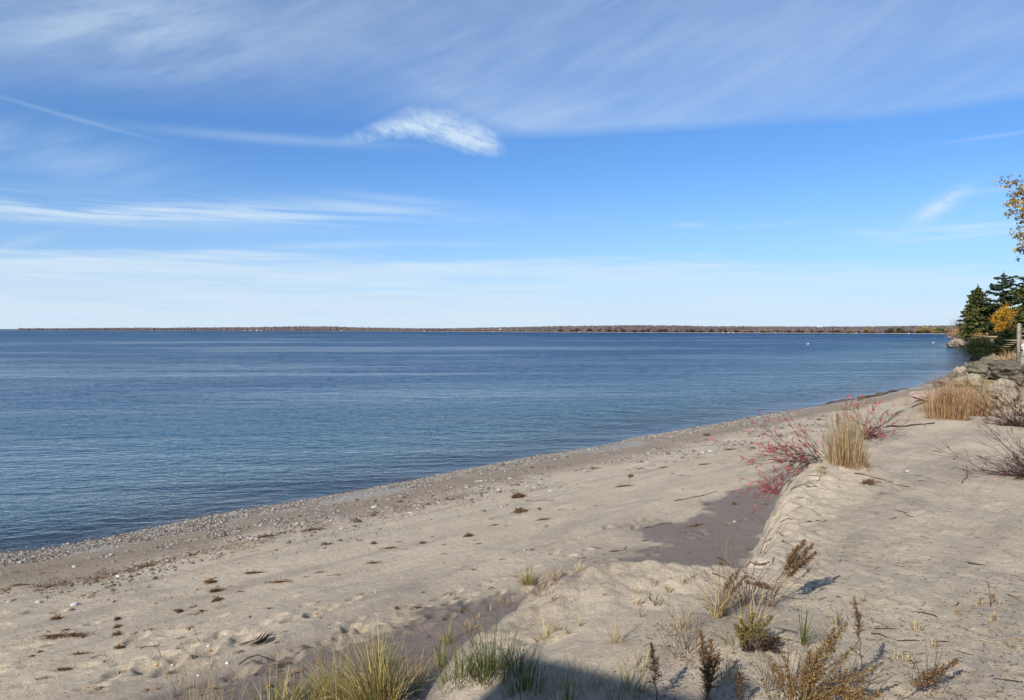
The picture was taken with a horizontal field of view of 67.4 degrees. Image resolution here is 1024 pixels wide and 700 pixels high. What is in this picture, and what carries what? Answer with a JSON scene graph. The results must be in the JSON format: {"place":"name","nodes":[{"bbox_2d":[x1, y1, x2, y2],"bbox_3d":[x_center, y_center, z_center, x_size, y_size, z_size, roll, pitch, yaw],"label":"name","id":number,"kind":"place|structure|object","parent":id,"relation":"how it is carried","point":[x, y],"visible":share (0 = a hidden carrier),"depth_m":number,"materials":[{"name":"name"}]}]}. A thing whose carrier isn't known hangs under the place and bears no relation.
{"place":"outdoors","nodes":[
{"label":"outdoors","id":0,"kind":"place"},
{"bbox_2d":[0,412,830,603],"bbox_3d":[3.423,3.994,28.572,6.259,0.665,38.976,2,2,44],"label":"gravel","id":1,"kind":"structure","parent":0,"point":[175,527],"depth_m":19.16,"materials":[{"name":"gravel"}]},
{"bbox_2d":[0,329,970,550],"bbox_3d":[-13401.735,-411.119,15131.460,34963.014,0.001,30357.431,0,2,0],"label":"water","id":2,"kind":"structure","parent":0,"point":[89,417],"depth_m":61.35,"materials":[{"name":"liquid"}]},
{"bbox_2d":[0,339,1023,699],"bbox_3d":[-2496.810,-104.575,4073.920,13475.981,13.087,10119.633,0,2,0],"label":"ground","id":3,"kind":"structure","parent":0,"point":[622,517],"depth_m":11.46,"materials":[{"name":"sand"}]},
{"bbox_2d":[28,630,97,638],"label":"weed clump","id":4,"kind":"object","parent":3,"relation":"on","point":[60,635],"visible":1,"depth_m":10.45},
{"bbox_2d":[124,624,235,699],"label":"grass tuft","id":5,"kind":"object","parent":3,"relation":"on","point":[189,691],"visible":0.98,"depth_m":7.76,"materials":[{"name":"plant"}]},
{"bbox_2d":[204,577,217,583],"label":"weed clump","id":6,"kind":"object","parent":3,"relation":"on","point":[210,580],"visible":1,"depth_m":13.05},
{"bbox_2d":[207,586,223,592],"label":"weed clump","id":7,"kind":"object","parent":3,"relation":"on","point":[215,590],"visible":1,"depth_m":12.39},
{"bbox_2d":[181,623,253,699],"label":"grass tuft","id":8,"kind":"object","parent":3,"relation":"on","point":[217,697],"visible":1,"depth_m":7.67,"materials":[{"name":"plant"}]},
{"bbox_2d":[0,494,463,596],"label":"wrack line","id":9,"kind":"object","parent":3,"relation":"on","point":[96,576],"visible":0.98,"depth_m":14.94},
{"bbox_2d":[238,654,268,664],"bbox_3d":[-3.084,3.702,9.190,0.354,0.078,0.118,0,2,-8],"label":"driftwood","id":10,"kind":"object","parent":3,"relation":"on","point":[249,657],"visible":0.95,"depth_m":9.19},
{"bbox_2d":[239,632,269,645],"bbox_3d":[-3.293,3.698,9.809,0.396,0.176,0.120,-1,2,-18],"label":"driftwood","id":11,"kind":"object","parent":3,"relation":"on","point":[262,639],"visible":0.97,"depth_m":9.82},
{"bbox_2d":[237,657,313,699],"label":"grass tuft","id":12,"kind":"object","parent":3,"relation":"on","point":[269,695],"visible":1,"depth_m":7.61,"materials":[{"name":"plant"}]},
{"bbox_2d":[254,664,322,699],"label":"grass tuft","id":13,"kind":"object","parent":3,"relation":"on","point":[288,687],"visible":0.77,"depth_m":8.13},
{"bbox_2d":[280,665,332,699],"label":"grass tuft","id":14,"kind":"object","parent":3,"relation":"on","point":[305,691],"visible":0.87,"depth_m":7.88,"materials":[{"name":"plant"}]},
{"bbox_2d":[269,624,367,699],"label":"grass tuft","id":15,"kind":"object","parent":3,"relation":"on","point":[328,682],"visible":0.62,"depth_m":8.07,"materials":[{"name":"plant"}]},
{"bbox_2d":[298,606,424,699],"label":"grass tuft","id":16,"kind":"object","parent":3,"relation":"on","point":[380,685],"visible":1,"depth_m":7.79,"materials":[{"name":"plant"}]},
{"bbox_2d":[0,455,737,699],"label":"beach litter","id":17,"kind":"object","parent":3,"relation":"on","point":[320,612],"visible":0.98,"depth_m":12.32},
{"bbox_2d":[351,624,404,674],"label":"grass tuft","id":18,"kind":"object","parent":3,"relation":"on","point":[376,657],"visible":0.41,"depth_m":8.86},
{"bbox_2d":[362,656,414,698],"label":"grass tuft","id":19,"kind":"object","parent":3,"relation":"on","point":[389,679],"visible":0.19,"depth_m":8.17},
{"bbox_2d":[396,659,428,698],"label":"grass tuft","id":20,"kind":"object","parent":3,"relation":"on","point":[420,683],"visible":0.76,"depth_m":8.21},
{"bbox_2d":[393,643,439,684],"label":"grass tuft","id":21,"kind":"object","parent":3,"relation":"on","point":[415,675],"visible":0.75,"depth_m":8.65,"materials":[{"name":"plant"}]},
{"bbox_2d":[425,635,453,667],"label":"grass tuft","id":22,"kind":"object","parent":3,"relation":"on","point":[438,656],"visible":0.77,"depth_m":9.02,"materials":[{"name":"plant"}]},
{"bbox_2d":[436,615,460,645],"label":"grass tuft","id":23,"kind":"object","parent":3,"relation":"on","point":[448,635],"visible":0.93,"depth_m":9.76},
{"bbox_2d":[429,629,493,693],"bbox_3d":[-0.423,2.484,6.268,0.620,0.570,0.689,0,2,0],"label":"grass tuft","id":24,"kind":"object","parent":3,"relation":"on","point":[455,672],"visible":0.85,"depth_m":6.23,"materials":[{"name":"plant"}]},
{"bbox_2d":[457,619,481,633],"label":"grass tuft","id":25,"kind":"object","parent":3,"relation":"on","point":[470,626],"visible":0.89,"depth_m":10.17,"materials":[{"name":"plant"}]},
{"bbox_2d":[441,598,527,689],"bbox_3d":[-0.195,2.353,6.120,0.712,0.695,0.851,-1,2,-34],"label":"grass tuft","id":26,"kind":"object","parent":3,"relation":"on","point":[486,663],"visible":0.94,"depth_m":6.15,"materials":[{"name":"plant"}]},
{"bbox_2d":[475,623,545,681],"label":"grass tuft","id":27,"kind":"object","parent":3,"relation":"on","point":[512,660],"visible":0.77,"depth_m":6.17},
{"bbox_2d":[511,491,526,498],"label":"weed clump","id":28,"kind":"object","parent":3,"relation":"on","point":[517,495],"visible":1,"depth_m":19.89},
{"bbox_2d":[510,506,528,513],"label":"weed clump","id":29,"kind":"object","parent":3,"relation":"on","point":[520,510],"visible":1,"depth_m":17.83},
{"bbox_2d":[491,641,557,699],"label":"grass tuft","id":30,"kind":"object","parent":3,"relation":"on","point":[524,681],"visible":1,"depth_m":5.84,"materials":[{"name":"plant"}]},
{"bbox_2d":[517,563,540,585],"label":"grass tuft","id":31,"kind":"object","parent":3,"relation":"on","point":[528,578],"visible":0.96,"depth_m":12.07,"materials":[{"name":"plant"}]},
{"bbox_2d":[520,610,555,641],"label":"grass tuft","id":32,"kind":"object","parent":3,"relation":"on","point":[545,633],"visible":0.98,"depth_m":6.80,"materials":[{"name":"plant"}]},
{"bbox_2d":[520,570,562,601],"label":"grass tuft","id":33,"kind":"object","parent":3,"relation":"on","point":[529,592],"visible":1,"depth_m":7.81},
{"bbox_2d":[532,649,587,699],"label":"grass tuft","id":34,"kind":"object","parent":3,"relation":"on","point":[567,692],"visible":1,"depth_m":5.46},
{"bbox_2d":[543,645,609,699],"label":"grass tuft","id":35,"kind":"object","parent":3,"relation":"on","point":[580,682],"visible":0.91,"depth_m":5.65,"materials":[{"name":"green grass"}]},
{"bbox_2d":[600,665,630,699],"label":"grass tuft","id":36,"kind":"object","parent":3,"relation":"on","point":[619,691],"visible":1,"depth_m":5.34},
{"bbox_2d":[595,606,636,645],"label":"grass tuft","id":37,"kind":"object","parent":3,"relation":"on","point":[618,636],"visible":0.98,"depth_m":6.31,"materials":[{"name":"plant"}]},
{"bbox_2d":[598,653,659,699],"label":"grass tuft","id":38,"kind":"object","parent":3,"relation":"on","point":[628,682],"visible":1,"depth_m":5.51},
{"bbox_2d":[617,639,672,672],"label":"grass tuft","id":39,"kind":"object","parent":3,"relation":"on","point":[642,659],"visible":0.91,"depth_m":5.88,"materials":[{"name":"plant"}]},
{"bbox_2d":[645,641,662,699],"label":"goldenrod","id":40,"kind":"object","parent":3,"relation":"on","point":[654,662],"visible":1,"depth_m":5.37,"materials":[{"name":"brown plant"}]},
{"bbox_2d":[640,592,722,639],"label":"grass tuft","id":41,"kind":"object","parent":3,"relation":"on","point":[675,622],"visible":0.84,"depth_m":6.51,"materials":[{"name":"plant"}]},
{"bbox_2d":[640,590,734,669],"bbox_3d":[1.374,2.244,6.109,0.793,0.665,0.920,0,2,0],"label":"grass tuft","id":42,"kind":"object","parent":3,"relation":"on","point":[687,644],"visible":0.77,"depth_m":6.12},
{"bbox_2d":[697,629,722,699],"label":"goldenrod","id":43,"kind":"object","parent":3,"relation":"on","point":[708,677],"visible":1,"depth_m":5.37,"materials":[{"name":"brown plant"}]},
{"bbox_2d":[688,568,741,619],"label":"grass tuft","id":44,"kind":"object","parent":3,"relation":"on","point":[714,611],"visible":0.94,"depth_m":6.82,"materials":[{"name":"plant"}]},
{"bbox_2d":[693,639,753,690],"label":"grass tuft","id":45,"kind":"object","parent":3,"relation":"on","point":[727,671],"visible":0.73,"depth_m":5.68,"materials":[{"name":"plant"}]},
{"bbox_2d":[673,526,779,622],"bbox_3d":[1.973,2.043,6.936,1.124,1.103,1.218,0,2,0],"label":"grass tuft","id":46,"kind":"object","parent":3,"relation":"on","point":[720,589],"visible":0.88,"depth_m":6.90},
{"bbox_2d":[693,599,761,653],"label":"grass tuft","id":47,"kind":"object","parent":3,"relation":"on","point":[722,638],"visible":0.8,"depth_m":6.17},
{"bbox_2d":[719,569,746,604],"bbox_3d":[1.994,2.206,7.002,0.332,0.395,0.086,-1,2,-20],"label":"goldenrod","id":48,"kind":"object","parent":3,"relation":"on","point":[737,575],"visible":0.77,"depth_m":7.01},
{"bbox_2d":[733,670,745,699],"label":"goldenrod","id":49,"kind":"object","parent":3,"relation":"on","point":[739,682],"visible":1,"depth_m":5.26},
{"bbox_2d":[465,452,1023,699],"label":"dune litter","id":50,"kind":"object","parent":3,"relation":"on","point":[832,616],"visible":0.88,"depth_m":6.55,"materials":[{"name":"plant"}]},
{"bbox_2d":[693,531,796,617],"bbox_3d":[2.192,2.120,7.199,1.166,0.813,1.065,0,2,0],"label":"grass tuft","id":51,"kind":"object","parent":3,"relation":"on","point":[745,599],"visible":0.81,"depth_m":7.19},
{"bbox_2d":[733,612,774,652],"bbox_3d":[1.919,2.238,6.107,0.338,0.306,0.162,0,2,0],"label":"goldenrod","id":52,"kind":"object","parent":3,"relation":"on","point":[747,644],"visible":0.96,"depth_m":6.10,"materials":[{"name":"plant"}]},
{"bbox_2d":[728,586,781,625],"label":"grass tuft","id":53,"kind":"object","parent":3,"relation":"on","point":[750,612],"visible":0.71,"depth_m":6.78,"materials":[{"name":"plant"}]},
{"bbox_2d":[744,580,773,590],"bbox_3d":[2.484,2.368,7.732,0.304,0.094,0.094,0,2,16],"label":"goldenrod","id":54,"kind":"object","parent":3,"relation":"on","point":[760,584],"visible":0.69,"depth_m":7.72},
{"bbox_2d":[752,633,782,652],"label":"withered plant","id":55,"kind":"object","parent":3,"relation":"on","point":[768,643],"visible":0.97,"depth_m":6.07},
{"bbox_2d":[710,407,825,522],"bbox_3d":[4.524,1.958,13.337,1.776,2.056,1.432,-1,2,-26],"label":"shrub","id":56,"kind":"object","parent":3,"relation":"on","point":[788,452],"visible":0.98,"depth_m":13.31,"materials":[{"name":"red plant"}]},
{"bbox_2d":[755,470,784,493],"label":"shrub","id":57,"kind":"object","parent":3,"relation":"on","point":[770,487],"visible":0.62,"depth_m":18.64,"materials":[{"name":"red plant"}]},
{"bbox_2d":[767,539,816,607],"bbox_3d":[2.648,2.109,7.249,0.486,0.640,0.164,0,2,0],"label":"goldenrod","id":58,"kind":"object","parent":3,"relation":"on","point":[792,557],"visible":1,"depth_m":7.25,"materials":[{"name":"plant"}]},
{"bbox_2d":[760,659,826,699],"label":"grass tuft","id":59,"kind":"object","parent":3,"relation":"on","point":[796,693],"visible":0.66,"depth_m":5.22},
{"bbox_2d":[724,613,879,699],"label":"grass tuft","id":60,"kind":"object","parent":3,"relation":"on","point":[783,679],"visible":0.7,"depth_m":5.46,"materials":[{"name":"plant"}]},
{"bbox_2d":[798,607,814,646],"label":"grass tuft","id":61,"kind":"object","parent":3,"relation":"on","point":[803,639],"visible":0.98,"depth_m":6.19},
{"bbox_2d":[767,622,882,699],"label":"goldenrod","id":62,"kind":"object","parent":3,"relation":"on","point":[817,667],"visible":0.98,"depth_m":5.18,"materials":[{"name":"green plant"}]},
{"bbox_2d":[639,419,1023,699],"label":"plant litter","id":63,"kind":"object","parent":3,"relation":"on","point":[997,691],"visible":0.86,"depth_m":6.56,"materials":[{"name":"plant"}]},
{"bbox_2d":[827,606,844,625],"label":"grass tuft","id":64,"kind":"object","parent":3,"relation":"on","point":[837,619],"visible":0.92,"depth_m":6.71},
{"bbox_2d":[791,620,902,699],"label":"grass tuft","id":65,"kind":"object","parent":3,"relation":"on","point":[839,671],"visible":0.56,"depth_m":5.63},
{"bbox_2d":[816,394,878,468],"bbox_3d":[5.618,1.348,12.909,0.916,1.237,0.940,-1,2,-23],"label":"grass tuft","id":66,"kind":"object","parent":3,"relation":"on","point":[846,441],"visible":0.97,"depth_m":12.83,"materials":[{"name":"plant"}]},
{"bbox_2d":[834,447,874,470],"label":"grass tuft","id":67,"kind":"object","parent":3,"relation":"on","point":[856,465],"visible":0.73,"depth_m":12.73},
{"bbox_2d":[851,594,868,694],"bbox_3d":[2.503,2.120,5.515,0.126,0.729,0.102,1,2,32],"label":"goldenrod","id":68,"kind":"object","parent":3,"relation":"on","point":[857,613],"visible":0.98,"depth_m":5.51,"materials":[{"name":"brown plant"}]},
{"bbox_2d":[838,682,882,699],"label":"goldenrod","id":69,"kind":"object","parent":3,"relation":"on","point":[857,694],"visible":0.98,"depth_m":5.17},
{"bbox_2d":[826,391,896,403],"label":"stick","id":70,"kind":"object","parent":3,"relation":"on","point":[857,397],"visible":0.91,"depth_m":53.70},
{"bbox_2d":[815,394,918,439],"bbox_3d":[8.717,1.528,18.371,2.579,1.116,1.773,0,2,-15],"label":"shrub","id":71,"kind":"object","parent":3,"relation":"on","point":[870,432],"visible":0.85,"depth_m":17.89,"materials":[{"name":"red plant"}]},
{"bbox_2d":[859,478,881,484],"bbox_3d":[5.673,2.085,12.177,0.350,0.122,0.146,0,2,0],"label":"goldenrod","id":72,"kind":"object","parent":3,"relation":"on","point":[868,481],"visible":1,"depth_m":12.17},
{"bbox_2d":[857,388,907,400],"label":"stick","id":73,"kind":"object","parent":3,"relation":"on","point":[882,394],"visible":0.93,"depth_m":55.20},
{"bbox_2d":[890,387,914,405],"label":"grass tuft","id":74,"kind":"object","parent":3,"relation":"on","point":[905,401],"visible":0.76,"depth_m":43.77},
{"bbox_2d":[871,633,947,641],"bbox_3d":[3.337,2.429,6.450,0.589,0.047,0.024,0,2,17],"label":"stick","id":75,"kind":"object","parent":3,"relation":"on","point":[903,640],"visible":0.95,"depth_m":6.46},
{"bbox_2d":[886,422,934,426],"bbox_3d":[10.234,1.925,19.729,1.479,0.087,0.079,0,2,-16],"label":"stick","id":76,"kind":"object","parent":3,"relation":"on","point":[908,425],"visible":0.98,"depth_m":19.67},
{"bbox_2d":[909,618,923,630],"bbox_3d":[3.490,2.374,6.635,0.130,0.113,0.178,1,2,22],"label":"dry stubble","id":77,"kind":"object","parent":3,"relation":"on","point":[915,626],"visible":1,"depth_m":6.65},
{"bbox_2d":[883,628,965,699],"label":"grass tuft","id":78,"kind":"object","parent":3,"relation":"on","point":[911,684],"visible":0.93,"depth_m":5.54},
{"bbox_2d":[908,390,945,400],"bbox_3d":[14.893,1.631,27.478,1.329,0.449,1.022,1,2,30],"label":"boulder","id":79,"kind":"object","parent":3,"relation":"on","point":[913,393],"visible":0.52,"depth_m":27.28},
{"bbox_2d":[897,658,958,699],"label":"goldenrod","id":80,"kind":"object","parent":3,"relation":"on","point":[927,677],"visible":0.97,"depth_m":5.50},
{"bbox_2d":[916,368,978,420],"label":"grass tuft","id":81,"kind":"object","parent":3,"relation":"on","point":[947,406],"visible":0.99,"depth_m":20.57,"materials":[{"name":"plant"}]},
{"bbox_2d":[947,371,957,379],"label":"boulder","id":82,"kind":"object","parent":3,"relation":"on","point":[954,374],"visible":0.8,"depth_m":71.45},
{"bbox_2d":[948,338,960,346],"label":"boulder","id":83,"kind":"object","parent":3,"relation":"on","point":[952,342],"visible":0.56,"depth_m":207.08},
{"bbox_2d":[941,329,968,339],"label":"autumn shrub","id":84,"kind":"object","parent":3,"relation":"on","point":[953,336],"visible":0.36,"depth_m":211.34,"materials":[{"name":"brown plant"}]},
{"bbox_2d":[953,366,966,376],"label":"boulder","id":85,"kind":"object","parent":3,"relation":"on","point":[961,371],"visible":0.69,"depth_m":75.01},
{"bbox_2d":[953,376,969,386],"bbox_3d":[20.355,1.464,34.846,0.877,0.527,0.586,-1,2,-39],"label":"boulder","id":86,"kind":"object","parent":3,"relation":"on","point":[962,380],"visible":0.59,"depth_m":34.63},
{"bbox_2d":[957,338,968,347],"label":"boulder","id":87,"kind":"object","parent":3,"relation":"on","point":[959,340],"visible":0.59,"depth_m":203.92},
{"bbox_2d":[924,385,1023,482],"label":"shrub","id":88,"kind":"object","parent":3,"relation":"on","point":[1016,468],"visible":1,"depth_m":13.40,"materials":[{"name":"plant"}]},
{"bbox_2d":[959,293,988,339],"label":"spruce tree","id":89,"kind":"object","parent":3,"relation":"on","point":[974,316],"visible":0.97,"depth_m":199.07,"materials":[{"name":"green plant"}]},
{"bbox_2d":[967,373,983,385],"bbox_3d":[21.101,1.361,35.031,0.577,0.625,0.646,-1,2,-44],"label":"boulder","id":90,"kind":"object","parent":3,"relation":"on","point":[976,376],"visible":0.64,"depth_m":34.88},
{"bbox_2d":[948,372,1003,416],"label":"grass tuft","id":91,"kind":"object","parent":3,"relation":"on","point":[972,412],"visible":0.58,"depth_m":21.96,"materials":[{"name":"plant"}]},
{"bbox_2d":[955,284,997,338],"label":"spruce tree","id":92,"kind":"object","parent":3,"relation":"on","point":[980,296],"visible":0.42,"depth_m":203.76,"materials":[{"name":"green plant"}]},
{"bbox_2d":[963,336,993,360],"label":"cedar bush","id":93,"kind":"object","parent":3,"relation":"on","point":[977,346],"visible":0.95,"depth_m":109.32,"materials":[{"name":"green plant"}]},
{"bbox_2d":[965,361,992,378],"bbox_3d":[24.361,1.098,39.706,1.032,1.087,1.537,-2,2,-44],"label":"boulder","id":94,"kind":"object","parent":3,"relation":"on","point":[977,367],"visible":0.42,"depth_m":39.51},
{"bbox_2d":[943,371,1023,427],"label":"shrub","id":95,"kind":"object","parent":3,"relation":"on","point":[1011,423],"visible":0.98,"depth_m":20.08,"materials":[{"name":"plant"}]},
{"bbox_2d":[980,357,995,364],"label":"boulder","id":96,"kind":"object","parent":3,"relation":"on","point":[984,360],"visible":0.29,"depth_m":44.90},
{"bbox_2d":[963,273,1022,334],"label":"pine tree","id":97,"kind":"object","parent":3,"relation":"on","point":[1004,297],"visible":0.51,"depth_m":198.77,"materials":[{"name":"green plant"}]},
{"bbox_2d":[986,384,1009,398],"bbox_3d":[17.814,1.559,28.111,1.106,0.620,0.816,0,2,0],"label":"boulder","id":98,"kind":"object","parent":3,"relation":"on","point":[999,387],"visible":0.35,"depth_m":27.82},
{"bbox_2d":[986,378,1017,389],"bbox_3d":[20.623,1.488,32.232,1.156,0.626,0.772,1,2,42],"label":"boulder","id":99,"kind":"object","parent":3,"relation":"on","point":[1002,382],"visible":0.47,"depth_m":31.97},
{"bbox_2d":[988,303,1017,332],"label":"maple tree","id":100,"kind":"object","parent":3,"relation":"on","point":[1003,312],"visible":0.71,"depth_m":179.50,"materials":[{"name":"yellow plant"}]},
{"bbox_2d":[986,359,1023,379],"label":"boulder","id":101,"kind":"object","parent":3,"relation":"on","point":[999,369],"visible":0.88,"depth_m":37.93,"materials":[{"name":"stone"}]},
{"bbox_2d":[987,325,1023,356],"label":"cedar bush","id":102,"kind":"object","parent":3,"relation":"on","point":[1002,336],"visible":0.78,"depth_m":103.53,"materials":[{"name":"green plant"}]},
{"bbox_2d":[993,347,1022,359],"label":"grass tuft","id":103,"kind":"object","parent":3,"relation":"on","point":[1007,357],"visible":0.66,"depth_m":66.34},
{"bbox_2d":[994,175,1023,261],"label":"poplar tree","id":104,"kind":"object","parent":3,"relation":"on","point":[1013,201],"visible":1,"depth_m":20.92,"materials":[{"name":"orange plant"}]},
{"bbox_2d":[998,388,1020,405],"bbox_3d":[16.708,1.619,25.799,0.666,0.697,0.622,1,2,26],"label":"boulder","id":105,"kind":"object","parent":3,"relation":"on","point":[1006,392],"visible":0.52,"depth_m":25.66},
{"bbox_2d":[1000,331,1023,346],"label":"wooden deck","id":106,"kind":"structure","parent":3,"relation":"on","point":[1011,342],"depth_m":91.17,"materials":[{"name":"beige wood"}]},
{"bbox_2d":[1008,304,1023,339],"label":"pine tree","id":107,"kind":"object","parent":3,"relation":"on","point":[1019,317],"visible":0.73,"depth_m":174.75,"materials":[{"name":"green plant"}]},
{"bbox_2d":[1009,275,1023,305],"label":"pine tree","id":108,"kind":"object","parent":3,"relation":"on","point":[1016,292],"visible":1,"depth_m":121.14,"materials":[{"name":"green plant"}]},
{"bbox_2d":[1011,401,1023,414],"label":"boulder","id":109,"kind":"object","parent":3,"relation":"on","point":[1022,402],"visible":0.41,"depth_m":22.82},
{"bbox_2d":[1011,373,1023,385],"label":"boulder","id":110,"kind":"object","parent":3,"relation":"on","point":[1018,379],"visible":0.77,"depth_m":34.78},
{"bbox_2d":[1016,323,1021,360],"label":"post","id":111,"kind":"object","parent":3,"relation":"on","point":[1018,347],"visible":0.92,"depth_m":61.91,"materials":[{"name":"grey wood"}]},
{"bbox_2d":[0,0,1023,328],"label":"sky","id":112,"kind":"structure","parent":0,"point":[436,164],"materials":[{"name":"blue"}]},
{"bbox_2d":[143,327,952,333],"bbox_3d":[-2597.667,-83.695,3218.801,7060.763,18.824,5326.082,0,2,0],"label":"hills","id":113,"kind":"structure","parent":0,"point":[602,329],"depth_m":1039.57,"materials":[{"name":"plant"}]},
{"bbox_2d":[18,325,962,332],"bbox_3d":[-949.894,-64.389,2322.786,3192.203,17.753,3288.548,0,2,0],"label":"forest","id":114,"kind":"object","parent":113,"relation":"on","point":[679,328],"visible":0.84,"depth_m":1245.30,"materials":[{"name":"plant"}]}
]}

